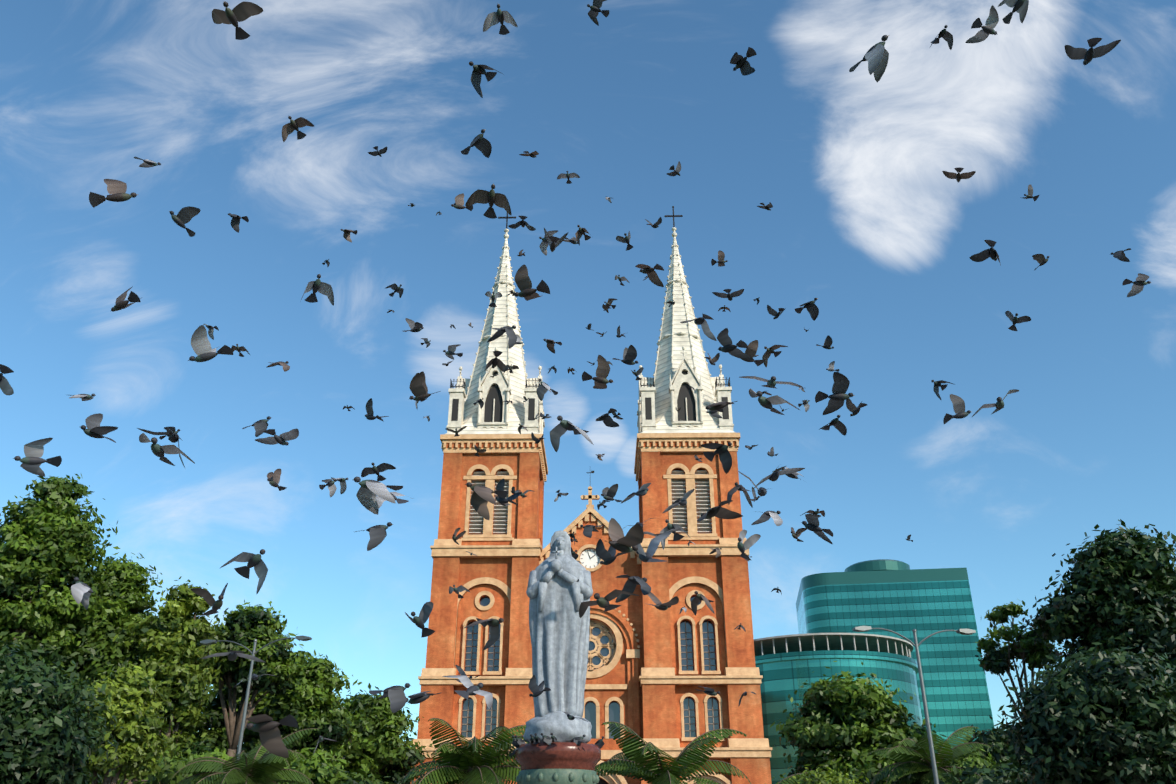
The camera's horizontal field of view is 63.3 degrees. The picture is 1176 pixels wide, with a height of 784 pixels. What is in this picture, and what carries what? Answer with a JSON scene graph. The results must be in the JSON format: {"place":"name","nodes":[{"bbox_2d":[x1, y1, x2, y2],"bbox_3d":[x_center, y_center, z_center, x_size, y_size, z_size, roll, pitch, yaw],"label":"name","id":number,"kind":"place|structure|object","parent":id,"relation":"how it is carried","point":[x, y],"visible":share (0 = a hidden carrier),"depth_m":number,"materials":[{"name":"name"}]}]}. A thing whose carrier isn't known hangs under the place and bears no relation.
{"place":"outdoors","nodes":[
{"label":"outdoors","id":0,"kind":"place"},
{"bbox_2d":[0,0,1150,757],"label":"flock of pigeons","id":1,"kind":"object","parent":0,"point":[372,496],"visible":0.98,"depth_m":13.66,"materials":[{"name":"grey"}]},
{"bbox_2d":[0,0,1175,740],"label":"sky","id":2,"kind":"structure","parent":0,"point":[865,220],"materials":[{"name":"blue"}]},
{"bbox_2d":[754,559,993,783],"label":"glass office tower","id":3,"kind":"structure","parent":0,"point":[833,609],"depth_m":230.74,"materials":[{"name":"teal glass"}]},
{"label":"plaza pavement","id":4,"kind":"structure","parent":0,"visible":0},
{"bbox_2d":[0,633,126,783],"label":"dense tree","id":5,"kind":"object","parent":4,"relation":"on","point":[47,731],"visible":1,"depth_m":23.59,"materials":[{"name":"green plant"}]},
{"bbox_2d":[61,552,161,689],"bbox_3d":[-27.704,17.648,52.949,6.926,18.108,7.394,0,-26,1],"label":"tree","id":6,"kind":"object","parent":4,"relation":"on","point":[126,586],"visible":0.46,"depth_m":53.83,"materials":[{"name":"green plant"}]},
{"bbox_2d":[73,659,179,783],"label":"tree","id":7,"kind":"object","parent":4,"relation":"on","point":[130,695],"visible":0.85,"depth_m":33.54,"materials":[{"name":"green plant"}]},
{"bbox_2d":[113,576,235,783],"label":"tree","id":8,"kind":"object","parent":4,"relation":"on","point":[178,630],"visible":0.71,"depth_m":52.66,"materials":[{"name":"green plant"}]},
{"bbox_2d":[87,740,400,783],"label":"hedge","id":9,"kind":"object","parent":4,"relation":"on","point":[321,770],"visible":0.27,"depth_m":41.72,"materials":[{"name":"green plant"}]},
{"bbox_2d":[171,728,318,783],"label":"palm","id":10,"kind":"object","parent":4,"relation":"on","point":[260,769],"visible":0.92,"depth_m":34.78,"materials":[{"name":"green plant"}]},
{"bbox_2d":[200,635,311,762],"bbox_3d":[-14.234,15.140,38.659,5.042,10.184,0.315,-5,-26,10],"label":"street lamp","id":11,"kind":"object","parent":4,"relation":"on","point":[253,653],"visible":0.96,"depth_m":40.29,"materials":[{"name":"grey metal"}]},
{"bbox_2d":[209,600,310,763],"bbox_3d":[-21.957,21.119,58.553,8.696,16.663,7.179,0,-26,1],"label":"tree","id":12,"kind":"object","parent":4,"relation":"on","point":[247,626],"visible":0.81,"depth_m":59.53,"materials":[{"name":"green plant"}]},
{"bbox_2d":[236,654,370,762],"bbox_3d":[-19.638,24.954,64.405,9.190,14.847,8.201,0,-26,1],"label":"tree","id":13,"kind":"object","parent":4,"relation":"on","point":[315,703],"visible":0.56,"depth_m":64.58,"materials":[{"name":"green plant"}]},
{"bbox_2d":[401,718,527,783],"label":"palm","id":14,"kind":"object","parent":4,"relation":"on","point":[464,763],"visible":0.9,"depth_m":30.49,"materials":[{"name":"green plant"}]},
{"bbox_2d":[515,530,600,783],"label":"marian statue","id":15,"kind":"object","parent":4,"relation":"on","point":[559,589],"visible":0.98,"depth_m":22.70,"materials":[{"name":"grey stone"}]},
{"bbox_2d":[595,722,750,783],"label":"palm","id":16,"kind":"object","parent":4,"relation":"on","point":[656,769],"visible":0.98,"depth_m":32.74,"materials":[{"name":"green plant"}]},
{"bbox_2d":[685,773,805,783],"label":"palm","id":17,"kind":"object","parent":4,"relation":"on","point":[706,780],"visible":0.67,"depth_m":34.84,"materials":[{"name":"green plant"}]},
{"bbox_2d":[765,763,868,783],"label":"round shrub","id":18,"kind":"object","parent":4,"relation":"on","point":[814,777],"visible":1,"depth_m":22.77,"materials":[{"name":"green plant"}]},
{"bbox_2d":[770,661,946,783],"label":"tree","id":19,"kind":"object","parent":4,"relation":"on","point":[845,724],"visible":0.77,"depth_m":54.54,"materials":[{"name":"green plant"}]},
{"bbox_2d":[852,626,975,783],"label":"street lamp","id":20,"kind":"object","parent":4,"relation":"on","point":[927,720],"visible":1,"depth_m":34.46,"materials":[{"name":"grey metal"}]},
{"bbox_2d":[868,726,990,783],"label":"palm","id":21,"kind":"object","parent":4,"relation":"on","point":[916,761],"visible":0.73,"depth_m":37.96,"materials":[{"name":"green plant"}]},
{"bbox_2d":[850,753,1031,783],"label":"hedge","id":22,"kind":"object","parent":4,"relation":"on","point":[991,777],"visible":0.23,"depth_m":35.71,"materials":[{"name":"green plant"}]},
{"bbox_2d":[889,749,1015,781],"bbox_3d":[16.568,19.329,42.837,5.992,6.351,6.779,0,-26,1],"label":"tree","id":23,"kind":"object","parent":4,"relation":"on","point":[977,762],"visible":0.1,"depth_m":42.35,"materials":[{"name":"green plant"}]},
{"bbox_2d":[965,720,1033,770],"bbox_3d":[22.172,21.230,49.042,6.319,8.325,7.064,0,-26,1],"label":"tree","id":24,"kind":"object","parent":4,"relation":"on","point":[994,741],"visible":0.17,"depth_m":49.07,"materials":[{"name":"green plant"}]},
{"bbox_2d":[975,600,1064,717],"bbox_3d":[25.840,19.936,55.113,5.698,15.800,4.808,0,-26,1],"label":"sparse tree","id":25,"kind":"object","parent":4,"relation":"on","point":[997,658],"visible":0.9,"depth_m":56.75,"materials":[{"name":"green plant"}]},
{"bbox_2d":[973,641,1175,783],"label":"clipped tree","id":26,"kind":"object","parent":4,"relation":"on","point":[1107,718],"visible":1,"depth_m":25.06,"materials":[{"name":"green plant"}]},
{"label":"ground","id":27,"kind":"structure","parent":0,"visible":0},
{"bbox_2d":[0,474,127,677],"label":"tall tree","id":28,"kind":"object","parent":27,"relation":"on","point":[48,550],"visible":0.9,"depth_m":51.24,"materials":[{"name":"green plant"}]},
{"bbox_2d":[136,607,223,774],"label":"tree","id":29,"kind":"object","parent":27,"relation":"on","point":[198,727],"depth_m":67.15,"materials":[{"name":"green plant"}]},
{"bbox_2d":[194,641,355,766],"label":"tree","id":30,"kind":"object","parent":27,"relation":"on","point":[213,709],"visible":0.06,"depth_m":69.06,"materials":[{"name":"green plant"}]},
{"bbox_2d":[338,689,416,746],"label":"tree","id":31,"kind":"object","parent":27,"relation":"on","point":[348,702],"depth_m":85.47,"materials":[{"name":"green plant"}]},
{"bbox_2d":[333,683,434,783],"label":"tree","id":32,"kind":"object","parent":27,"relation":"on","point":[383,752],"visible":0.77,"depth_m":73.56,"materials":[{"name":"green plant"}]},
{"bbox_2d":[410,206,771,783],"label":"cathedral","id":33,"kind":"structure","parent":27,"relation":"on","point":[650,669],"depth_m":83.38,"materials":[{"name":"brick"}]},
{"bbox_2d":[1009,519,1175,686],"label":"tree","id":34,"kind":"object","parent":27,"relation":"on","point":[1122,587],"visible":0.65,"depth_m":50.42,"materials":[{"name":"green plant"}]}
]}

